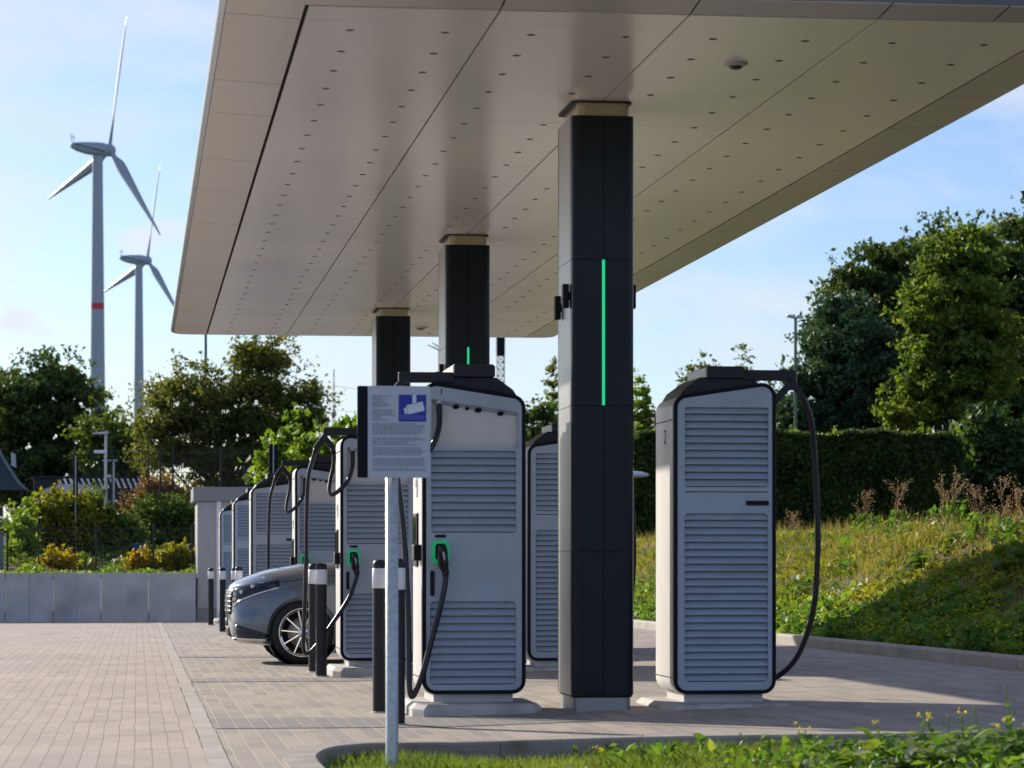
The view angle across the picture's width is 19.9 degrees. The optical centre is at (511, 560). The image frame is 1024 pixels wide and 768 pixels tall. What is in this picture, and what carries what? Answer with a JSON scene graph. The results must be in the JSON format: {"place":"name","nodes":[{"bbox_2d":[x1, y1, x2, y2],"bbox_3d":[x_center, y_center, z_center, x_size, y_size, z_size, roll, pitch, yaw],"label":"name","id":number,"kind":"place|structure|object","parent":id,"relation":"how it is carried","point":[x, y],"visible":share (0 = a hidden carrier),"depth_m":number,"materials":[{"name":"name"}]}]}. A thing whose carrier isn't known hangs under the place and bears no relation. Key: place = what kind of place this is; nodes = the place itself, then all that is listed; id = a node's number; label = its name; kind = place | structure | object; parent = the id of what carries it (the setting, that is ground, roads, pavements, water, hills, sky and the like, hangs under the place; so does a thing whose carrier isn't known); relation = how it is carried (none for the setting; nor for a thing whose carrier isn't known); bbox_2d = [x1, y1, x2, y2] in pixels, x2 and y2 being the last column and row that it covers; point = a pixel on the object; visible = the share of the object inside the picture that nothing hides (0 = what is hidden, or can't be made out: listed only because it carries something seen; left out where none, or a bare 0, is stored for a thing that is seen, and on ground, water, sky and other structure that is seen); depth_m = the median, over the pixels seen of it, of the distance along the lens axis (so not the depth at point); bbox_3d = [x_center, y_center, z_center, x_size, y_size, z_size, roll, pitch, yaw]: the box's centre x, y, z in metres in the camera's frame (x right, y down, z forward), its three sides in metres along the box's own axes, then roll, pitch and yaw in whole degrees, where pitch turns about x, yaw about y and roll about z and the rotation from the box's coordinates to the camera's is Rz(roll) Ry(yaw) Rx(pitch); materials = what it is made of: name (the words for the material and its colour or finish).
{"place":"outdoors","nodes":[
{"label":"outdoors","id":0,"kind":"place"},
{"bbox_2d":[4,557,196,577],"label":"embankment","id":1,"kind":"structure","parent":0,"point":[83,569],"depth_m":65.36,"materials":[{"name":"plant"}]},
{"bbox_2d":[0,529,7,570],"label":"gate","id":2,"kind":"structure","parent":1,"relation":"on","point":[2,550],"depth_m":63.43,"materials":[{"name":"metal"}]},
{"bbox_2d":[11,451,15,520],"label":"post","id":3,"kind":"object","parent":1,"relation":"on","point":[13,460],"visible":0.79,"depth_m":84.01,"materials":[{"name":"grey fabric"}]},
{"bbox_2d":[0,449,29,512],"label":"tent roof","id":4,"kind":"structure","parent":1,"relation":"on","point":[10,481],"depth_m":81.15,"materials":[{"name":"grey fabric"}]},
{"bbox_2d":[0,491,46,559],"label":"shrub","id":5,"kind":"object","parent":1,"relation":"on","point":[23,521],"visible":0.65,"depth_m":66.84,"materials":[{"name":"green plant"}]},
{"bbox_2d":[35,543,83,570],"bbox_3d":[-9.909,0.128,63.902,1.056,1.049,0.838,0,0,-7],"label":"bush","id":6,"kind":"object","parent":1,"relation":"on","point":[53,560],"visible":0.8,"depth_m":63.81,"materials":[{"name":"yellow plant"}]},
{"bbox_2d":[0,480,119,557],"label":"shrub","id":7,"kind":"object","parent":1,"relation":"on","point":[53,513],"visible":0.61,"depth_m":68.54,"materials":[{"name":"green plant"}]},
{"bbox_2d":[0,344,126,519],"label":"broadleaf tree","id":8,"kind":"object","parent":1,"relation":"on","point":[27,421],"visible":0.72,"depth_m":123.40,"materials":[{"name":"green plant"}]},
{"bbox_2d":[73,456,77,553],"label":"post","id":9,"kind":"object","parent":1,"relation":"on","point":[75,475],"visible":0.61,"depth_m":68.45,"materials":[{"name":"metal"}]},
{"bbox_2d":[30,476,137,510],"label":"dark shed","id":10,"kind":"structure","parent":1,"relation":"on","point":[44,482],"depth_m":89.83,"materials":[{"name":"grey metal"}]},
{"bbox_2d":[0,561,195,578],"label":"ground cover","id":11,"kind":"object","parent":1,"relation":"on","point":[37,568],"visible":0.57,"depth_m":61.73,"materials":[{"name":"green plant"}]},
{"bbox_2d":[4,542,194,570],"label":"undergrowth","id":12,"kind":"object","parent":1,"relation":"on","point":[89,559],"visible":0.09,"depth_m":66.00,"materials":[{"name":"green plant"}]},
{"bbox_2d":[42,477,156,501],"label":"shelter","id":13,"kind":"object","parent":1,"relation":"on","point":[65,483],"visible":0.34,"depth_m":84.68,"materials":[{"name":"grey metal"}]},
{"bbox_2d":[92,431,107,504],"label":"street lamp","id":14,"kind":"object","parent":1,"relation":"on","point":[104,452],"visible":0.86,"depth_m":69.97,"materials":[{"name":"metal"}]},
{"bbox_2d":[8,524,192,570],"bbox_3d":[-8.904,-0.169,63.200,4.002,1.258,0.044,0,0,0],"label":"fence","id":15,"kind":"object","parent":1,"relation":"on","point":[153,556],"visible":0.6,"depth_m":63.20,"materials":[{"name":"metal"}]},
{"bbox_2d":[103,460,117,515],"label":"street lamp","id":16,"kind":"object","parent":1,"relation":"on","point":[114,461],"visible":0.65,"depth_m":72.97,"materials":[{"name":"metal"}]},
{"bbox_2d":[75,446,148,517],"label":"fence","id":17,"kind":"object","parent":1,"relation":"on","point":[111,481],"visible":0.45,"depth_m":72.00,"materials":[{"name":"metal"}]},
{"bbox_2d":[57,396,169,481],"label":"broadleaf tree","id":18,"kind":"object","parent":1,"relation":"on","point":[88,427],"visible":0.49,"depth_m":117.28,"materials":[{"name":"green plant"}]},
{"bbox_2d":[82,480,151,557],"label":"shrub","id":19,"kind":"object","parent":1,"relation":"on","point":[127,522],"visible":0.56,"depth_m":69.19,"materials":[{"name":"green plant"}]},
{"bbox_2d":[120,543,158,570],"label":"bush","id":20,"kind":"object","parent":1,"relation":"on","point":[138,560],"visible":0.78,"depth_m":63.74,"materials":[{"name":"yellow plant"}]},
{"bbox_2d":[115,468,202,520],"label":"bush","id":21,"kind":"object","parent":1,"relation":"on","point":[153,487],"visible":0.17,"depth_m":73.85,"materials":[{"name":"orange plant"}]},
{"bbox_2d":[129,491,194,549],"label":"shrub","id":22,"kind":"object","parent":1,"relation":"on","point":[175,512],"visible":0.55,"depth_m":71.08,"materials":[{"name":"green plant"}]},
{"bbox_2d":[149,537,194,571],"bbox_3d":[-7.324,0.063,63.871,1.293,1.180,0.964,0,0,14],"label":"bush","id":23,"kind":"object","parent":1,"relation":"on","point":[184,547],"visible":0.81,"depth_m":63.70,"materials":[{"name":"yellow plant"}]},
{"bbox_2d":[152,447,251,505],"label":"fence","id":24,"kind":"object","parent":1,"relation":"on","point":[221,462],"visible":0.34,"depth_m":72.99,"materials":[{"name":"metal"}]},
{"bbox_2d":[111,335,354,488],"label":"birch tree","id":25,"kind":"object","parent":1,"relation":"on","point":[166,424],"visible":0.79,"depth_m":95.45,"materials":[{"name":"green plant"}]},
{"bbox_2d":[269,444,277,472],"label":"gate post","id":26,"kind":"object","parent":1,"relation":"on","point":[273,458],"visible":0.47,"depth_m":75.95,"materials":[{"name":"metal"}]},
{"bbox_2d":[237,402,314,484],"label":"shrub","id":27,"kind":"object","parent":1,"relation":"on","point":[285,435],"visible":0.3,"depth_m":83.69,"materials":[{"name":"green plant"}]},
{"bbox_2d":[282,413,356,476],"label":"shrub","id":28,"kind":"object","parent":1,"relation":"on","point":[305,445],"visible":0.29,"depth_m":81.75,"materials":[{"name":"green plant"}]},
{"bbox_2d":[0,621,209,767],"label":"road","id":29,"kind":"structure","parent":0,"point":[91,694],"depth_m":23.28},
{"bbox_2d":[0,573,195,621],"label":"retaining wall","id":30,"kind":"structure","parent":29,"relation":"on","point":[73,597],"depth_m":60.99,"materials":[{"name":"concrete"}]},
{"bbox_2d":[156,621,231,767],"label":"kerb edging","id":31,"kind":"object","parent":29,"relation":"on","point":[214,751],"visible":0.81,"depth_m":20.84,"materials":[{"name":"concrete"}]},
{"bbox_2d":[148,579,232,767],"bbox_3d":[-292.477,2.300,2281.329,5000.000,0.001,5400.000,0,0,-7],"label":"ground","id":32,"kind":"structure","parent":0,"point":[180,660],"depth_m":114.11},
{"bbox_2d":[0,362,38,516],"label":"broadleaf tree","id":33,"kind":"object","parent":32,"relation":"on","point":[14,371],"visible":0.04,"depth_m":169.88,"materials":[{"name":"green plant"}]},
{"bbox_2d":[47,17,160,412],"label":"wind turbine","id":34,"kind":"object","parent":32,"relation":"on","point":[99,152],"visible":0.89,"depth_m":708.71,"materials":[{"name":"paint"}]},
{"bbox_2d":[104,167,173,477],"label":"wind turbine","id":35,"kind":"object","parent":32,"relation":"on","point":[140,262],"visible":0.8,"depth_m":967.76,"materials":[{"name":"paint"}]},
{"bbox_2d":[496,338,504,383],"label":"lattice mast","id":36,"kind":"object","parent":32,"relation":"on","point":[500,346],"visible":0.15,"depth_m":299.62,"materials":[{"name":"metal"}]},
{"bbox_2d":[0,0,1023,519],"label":"sky","id":37,"kind":"structure","parent":0,"point":[59,59],"materials":[{"name":"blue"}]},
{"bbox_2d":[334,754,707,767],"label":"lawn","id":38,"kind":"structure","parent":0,"point":[541,763],"depth_m":16.86,"materials":[{"name":"plant"}]},
{"bbox_2d":[357,386,429,767],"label":"camera notice sign","id":39,"kind":"object","parent":38,"relation":"on","point":[393,434],"visible":1,"depth_m":16.25,"materials":[{"name":"metal"}]},
{"bbox_2d":[573,733,1023,767],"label":"lawn weeds","id":40,"kind":"object","parent":38,"relation":"on","point":[1002,760],"visible":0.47,"depth_m":15.64,"materials":[{"name":"green plant"}]},
{"bbox_2d":[792,722,813,748],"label":"leafy weed","id":41,"kind":"object","parent":38,"relation":"on","point":[805,738],"visible":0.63,"depth_m":16.12,"materials":[{"name":"green plant"}]},
{"bbox_2d":[781,725,1023,767],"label":"leafy clump","id":42,"kind":"object","parent":38,"relation":"on","point":[893,742],"visible":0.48,"depth_m":15.02,"materials":[{"name":"green plant"}]},
{"bbox_2d":[783,723,1023,767],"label":"pale clump","id":43,"kind":"object","parent":38,"relation":"on","point":[909,751],"visible":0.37,"depth_m":15.00,"materials":[{"name":"plant"}]},
{"bbox_2d":[1004,686,1015,738],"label":"leafy weed","id":44,"kind":"object","parent":38,"relation":"on","point":[1007,704],"visible":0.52,"depth_m":15.90,"materials":[{"name":"green plant"}]},
{"bbox_2d":[1002,716,1019,754],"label":"leafy weed","id":45,"kind":"object","parent":38,"relation":"on","point":[1008,724],"visible":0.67,"depth_m":15.30,"materials":[{"name":"green plant"}]},
{"bbox_2d":[162,621,1023,767],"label":"pavement","id":46,"kind":"structure","parent":0,"point":[817,690],"depth_m":21.73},
{"bbox_2d":[208,568,213,624],"bbox_3d":[-5.846,0.748,56.700,0.150,1.214,0.150,0,0,-7],"label":"bollard","id":47,"kind":"object","parent":46,"relation":"on","point":[210,596],"visible":0.84,"depth_m":56.66,"materials":[{"name":"metal"}]},
{"bbox_2d":[191,487,252,620],"bbox_3d":[-5.114,-0.085,62.860,3.530,2.920,2.800,0,0,-7],"label":"transformer kiosk","id":48,"kind":"object","parent":46,"relation":"on","point":[210,503],"visible":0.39,"depth_m":61.38,"materials":[{"name":"metal"}]},
{"bbox_2d":[219,567,225,631],"bbox_3d":[-4.976,0.721,50.200,0.150,1.214,0.150,0,0,-7],"label":"bollard","id":49,"kind":"object","parent":46,"relation":"on","point":[222,589],"visible":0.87,"depth_m":50.15,"materials":[{"name":"metal"}]},
{"bbox_2d":[214,500,234,623],"bbox_3d":[-5.599,0.145,59.321,0.923,2.740,1.240,0,0,-7],"label":"charging station","id":50,"kind":"object","parent":46,"relation":"on","point":[225,537],"visible":0.23,"depth_m":59.04,"materials":[{"name":"metal"}]},
{"bbox_2d":[232,488,252,576],"bbox_3d":[-4.536,0.110,51.021,0.923,2.740,1.240,0,0,-7],"label":"charging station","id":51,"kind":"object","parent":46,"relation":"on","point":[240,531],"visible":0.18,"depth_m":50.74,"materials":[{"name":"metal"}]},
{"bbox_2d":[179,654,338,656],"bbox_3d":[-2.791,1.147,35.533,2.500,0.033,0.800,0,0,-7],"label":"bay marking","id":52,"kind":"object","parent":46,"relation":"on","point":[241,655],"visible":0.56,"depth_m":35.38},
{"bbox_2d":[249,473,291,574],"bbox_3d":[-3.551,0.080,43.421,0.923,2.740,1.240,0,0,-7],"label":"charging station","id":53,"kind":"object","parent":46,"relation":"on","point":[281,538],"visible":0.3,"depth_m":43.16,"materials":[{"name":"metal"}]},
{"bbox_2d":[224,560,335,663],"bbox_3d":[-0.976,0.347,33.549,4.623,1.690,2.147,0,0,-8],"label":"parked car","id":54,"kind":"object","parent":46,"relation":"on","point":[264,608],"visible":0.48,"depth_m":32.50,"materials":[{"name":"silver paint"}]},
{"bbox_2d":[266,456,335,651],"bbox_3d":[-2.573,0.041,37.406,1.225,2.755,1.240,0,0,-7],"label":"charging station","id":55,"kind":"object","parent":46,"relation":"on","point":[322,523],"visible":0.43,"depth_m":37.16,"materials":[{"name":"metal"}]},
{"bbox_2d":[190,675,412,681],"bbox_3d":[-1.793,1.114,27.747,2.500,0.034,0.900,0,0,-7],"label":"bay marking","id":56,"kind":"object","parent":46,"relation":"on","point":[273,679],"visible":0.72,"depth_m":27.73,"materials":[{"name":"paint"}]},
{"bbox_2d":[307,563,315,671],"bbox_3d":[-2.028,0.635,29.900,0.150,1.214,0.150,0,0,-7],"label":"bollard","id":57,"kind":"object","parent":46,"relation":"on","point":[312,612],"visible":0.56,"depth_m":29.85,"materials":[{"name":"metal"}]},
{"bbox_2d":[314,563,328,676],"bbox_3d":[-1.868,0.629,28.600,0.150,1.214,0.150,0,0,-7],"label":"bollard","id":58,"kind":"object","parent":46,"relation":"on","point":[321,614],"visible":0.91,"depth_m":28.55,"materials":[{"name":"metal"}]},
{"bbox_2d":[301,428,412,676],"bbox_3d":[-1.508,0.007,29.106,1.225,2.755,1.240,0,0,-7],"label":"charging station","id":59,"kind":"object","parent":46,"relation":"on","point":[360,539],"visible":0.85,"depth_m":28.84,"materials":[{"name":"metal"}]},
{"bbox_2d":[370,559,385,712],"bbox_3d":[-0.957,0.598,21.200,0.150,1.214,0.150,0,0,-7],"label":"bollard","id":60,"kind":"object","parent":46,"relation":"on","point":[379,628],"visible":0.69,"depth_m":21.15,"materials":[{"name":"metal"}]},
{"bbox_2d":[372,307,410,385],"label":"support column","id":61,"kind":"structure","parent":46,"relation":"on","point":[391,343],"depth_m":37.62,"materials":[{"name":"black metal"}]},
{"bbox_2d":[211,712,592,727],"bbox_3d":[-0.776,1.080,19.812,2.500,0.036,1.300,0,0,-7],"label":"bay marking","id":62,"kind":"object","parent":46,"relation":"on","point":[504,719],"visible":1,"depth_m":19.76,"materials":[{"name":"paint"}]},
{"bbox_2d":[398,558,407,724],"bbox_3d":[-0.769,0.591,19.500,0.150,1.214,0.150,0,0,-7],"label":"bollard","id":63,"kind":"object","parent":46,"relation":"on","point":[401,641],"visible":0.39,"depth_m":19.46,"materials":[{"name":"metal"}]},
{"bbox_2d":[439,234,489,371],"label":"support column","id":64,"kind":"structure","parent":46,"relation":"on","point":[464,298],"depth_m":29.14,"materials":[{"name":"black metal"}]},
{"bbox_2d":[394,364,541,716],"bbox_3d":[-0.396,-0.028,21.113,1.105,2.755,1.240,0,0,-7],"label":"charging station","id":65,"kind":"object","parent":46,"relation":"on","point":[469,574],"visible":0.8,"depth_m":20.87,"materials":[{"name":"metal"}]},
{"bbox_2d":[526,424,635,671],"bbox_3d":[0.619,0.015,29.144,1.243,2.740,1.246,0,0,-7],"label":"charging station","id":66,"kind":"object","parent":46,"relation":"on","point":[542,551],"visible":0.27,"depth_m":28.84,"materials":[{"name":"metal"}]},
{"bbox_2d":[554,100,635,711],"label":"support column","id":67,"kind":"structure","parent":46,"relation":"on","point":[594,302],"depth_m":20.68,"materials":[{"name":"black metal"}]},
{"bbox_2d":[170,0,1023,337],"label":"canopy","id":68,"kind":"object","parent":67,"relation":"on","point":[356,162],"visible":0.81,"depth_m":21.86,"materials":[{"name":"metal"}]},
{"bbox_2d":[284,730,1008,767],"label":"lawn kerb","id":69,"kind":"structure","parent":46,"relation":"on","point":[311,756],"depth_m":17.30,"materials":[{"name":"concrete"}]},
{"bbox_2d":[636,366,820,709],"bbox_3d":[1.615,-0.020,21.144,1.243,2.740,1.246,0,0,-7],"label":"charging station","id":70,"kind":"object","parent":46,"relation":"on","point":[715,537],"visible":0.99,"depth_m":20.88,"materials":[{"name":"metal"}]},
{"bbox_2d":[633,619,1023,670],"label":"bank kerb","id":71,"kind":"structure","parent":46,"relation":"on","point":[987,659],"depth_m":30.18,"materials":[{"name":"concrete"}]},
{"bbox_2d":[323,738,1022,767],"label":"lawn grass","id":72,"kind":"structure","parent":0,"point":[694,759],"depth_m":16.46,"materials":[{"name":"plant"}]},
{"bbox_2d":[633,517,1023,640],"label":"bank","id":73,"kind":"structure","parent":0,"point":[941,560],"depth_m":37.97,"materials":[{"name":"plant"}]},
{"bbox_2d":[524,390,557,442],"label":"shrub","id":74,"kind":"object","parent":73,"relation":"on","point":[541,413],"visible":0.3,"depth_m":83.69,"materials":[{"name":"green plant"}]},
{"bbox_2d":[534,355,557,426],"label":"young tree","id":75,"kind":"object","parent":73,"relation":"on","point":[552,383],"visible":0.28,"depth_m":85.91,"materials":[{"name":"green plant"}]},
{"bbox_2d":[633,368,655,431],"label":"young tree","id":76,"kind":"object","parent":73,"relation":"on","point":[642,416],"visible":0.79,"depth_m":85.85,"materials":[{"name":"green plant"}]},
{"bbox_2d":[677,349,719,386],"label":"young tree","id":77,"kind":"object","parent":73,"relation":"on","point":[699,366],"visible":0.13,"depth_m":81.98,"materials":[{"name":"green plant"}]},
{"bbox_2d":[727,343,760,382],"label":"young tree","id":78,"kind":"object","parent":73,"relation":"on","point":[742,355],"visible":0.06,"depth_m":82.00,"materials":[{"name":"green plant"}]},
{"bbox_2d":[777,509,801,535],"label":"dry stalk","id":79,"kind":"object","parent":73,"relation":"on","point":[794,522],"visible":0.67,"depth_m":52.01,"materials":[{"name":"brown plant"}]},
{"bbox_2d":[786,314,803,431],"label":"street lamp","id":80,"kind":"object","parent":73,"relation":"on","point":[794,317],"visible":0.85,"depth_m":79.96,"materials":[{"name":"metal"}]},
{"bbox_2d":[633,421,966,538],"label":"hedge","id":81,"kind":"object","parent":73,"relation":"on","point":[853,464],"visible":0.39,"depth_m":74.95,"materials":[{"name":"green plant"}]},
{"bbox_2d":[633,509,1023,636],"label":"bank clump","id":82,"kind":"object","parent":73,"relation":"on","point":[1010,594],"visible":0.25,"depth_m":37.74,"materials":[{"name":"green plant"}]},
{"bbox_2d":[633,560,1023,655],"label":"bank weeds","id":83,"kind":"object","parent":73,"relation":"on","point":[918,630],"visible":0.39,"depth_m":33.01,"materials":[{"name":"green plant"}]},
{"bbox_2d":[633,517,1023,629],"bbox_3d":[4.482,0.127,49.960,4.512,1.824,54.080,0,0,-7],"label":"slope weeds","id":84,"kind":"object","parent":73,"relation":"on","point":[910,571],"visible":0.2,"depth_m":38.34,"materials":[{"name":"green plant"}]},
{"bbox_2d":[638,532,1023,611],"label":"stones","id":85,"kind":"object","parent":73,"relation":"on","point":[883,573],"visible":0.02,"depth_m":39.35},
{"bbox_2d":[764,288,930,433],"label":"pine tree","id":86,"kind":"object","parent":73,"relation":"on","point":[842,390],"visible":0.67,"depth_m":87.03,"materials":[{"name":"green plant"}]},
{"bbox_2d":[849,490,880,534],"bbox_3d":[5.574,-0.732,46.008,0.527,0.813,0.456,0,0,19],"label":"dry stalk","id":87,"kind":"object","parent":73,"relation":"on","point":[861,525],"visible":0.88,"depth_m":45.98,"materials":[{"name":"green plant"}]},
{"bbox_2d":[789,232,961,428],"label":"broadleaf tree","id":88,"kind":"object","parent":73,"relation":"on","point":[884,274],"visible":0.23,"depth_m":95.12,"materials":[{"name":"green plant"}]},
{"bbox_2d":[877,478,917,535],"bbox_3d":[5.821,-0.768,43.994,0.555,1.040,0.534,0,0,35],"label":"dry stalk","id":89,"kind":"object","parent":73,"relation":"on","point":[895,511],"visible":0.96,"depth_m":44.00,"materials":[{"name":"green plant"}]},
{"bbox_2d":[903,546,932,570],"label":"broad leaf weed","id":90,"kind":"object","parent":73,"relation":"on","point":[920,557],"visible":0.86,"depth_m":37.93,"materials":[{"name":"plant"}]},
{"bbox_2d":[921,473,952,526],"bbox_3d":[6.061,-0.754,41.050,0.486,1.025,0.556,0,0,43],"label":"dry stalk","id":91,"kind":"object","parent":73,"relation":"on","point":[933,509],"visible":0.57,"depth_m":40.99,"materials":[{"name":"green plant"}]},
{"bbox_2d":[868,216,1023,436],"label":"broadleaf tree","id":92,"kind":"object","parent":73,"relation":"on","point":[969,326],"visible":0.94,"depth_m":83.21,"materials":[{"name":"green plant"}]},
{"bbox_2d":[932,466,973,526],"bbox_3d":[6.093,-0.814,40.044,0.601,0.970,0.592,0,0,-7],"label":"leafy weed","id":93,"kind":"object","parent":73,"relation":"on","point":[950,508],"visible":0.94,"depth_m":39.98,"materials":[{"name":"green plant"}]},
{"bbox_2d":[937,583,968,601],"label":"broad leaf weed","id":94,"kind":"object","parent":73,"relation":"on","point":[957,591],"visible":0.59,"depth_m":33.01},
{"bbox_2d":[900,206,1009,279],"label":"broadleaf tree","id":95,"kind":"object","parent":73,"relation":"on","point":[938,220],"visible":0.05,"depth_m":101.54,"materials":[{"name":"green plant"}]},
{"bbox_2d":[960,480,992,543],"bbox_3d":[6.047,-0.628,38.001,0.442,0.853,0.583,0,0,-7],"label":"dry stalk","id":96,"kind":"object","parent":73,"relation":"on","point":[975,521],"visible":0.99,"depth_m":37.95,"materials":[{"name":"green plant"}]},
{"bbox_2d":[943,400,1023,521],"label":"shrub","id":97,"kind":"object","parent":73,"relation":"on","point":[993,443],"visible":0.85,"depth_m":79.28,"materials":[{"name":"green plant"}]},
{"bbox_2d":[956,190,1023,420],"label":"broadleaf tree","id":98,"kind":"object","parent":73,"relation":"on","point":[1011,230],"visible":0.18,"depth_m":91.14,"materials":[{"name":"green plant"}]},
{"bbox_2d":[978,534,1019,573],"bbox_3d":[5.568,-0.007,33.035,0.558,0.588,0.441,0,0,-37],"label":"broad leaf weed","id":99,"kind":"object","parent":73,"relation":"on","point":[998,551],"visible":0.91,"depth_m":32.97,"materials":[{"name":"plant"}]},
{"bbox_2d":[975,474,1022,552],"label":"dry stalk","id":100,"kind":"object","parent":73,"relation":"on","point":[1001,528],"visible":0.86,"depth_m":34.98,"materials":[{"name":"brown plant"}]},
{"bbox_2d":[991,482,1023,547],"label":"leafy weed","id":101,"kind":"object","parent":73,"relation":"on","point":[1012,526],"visible":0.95,"depth_m":33.98,"materials":[{"name":"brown plant"}]},
{"bbox_2d":[1001,538,1023,567],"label":"broad leaf weed","id":102,"kind":"object","parent":73,"relation":"on","point":[1019,553],"visible":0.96,"depth_m":32.98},
{"bbox_2d":[636,502,1023,577],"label":"tall grass","id":103,"kind":"structure","parent":0,"point":[882,533],"depth_m":41.43,"materials":[{"name":"plant"}]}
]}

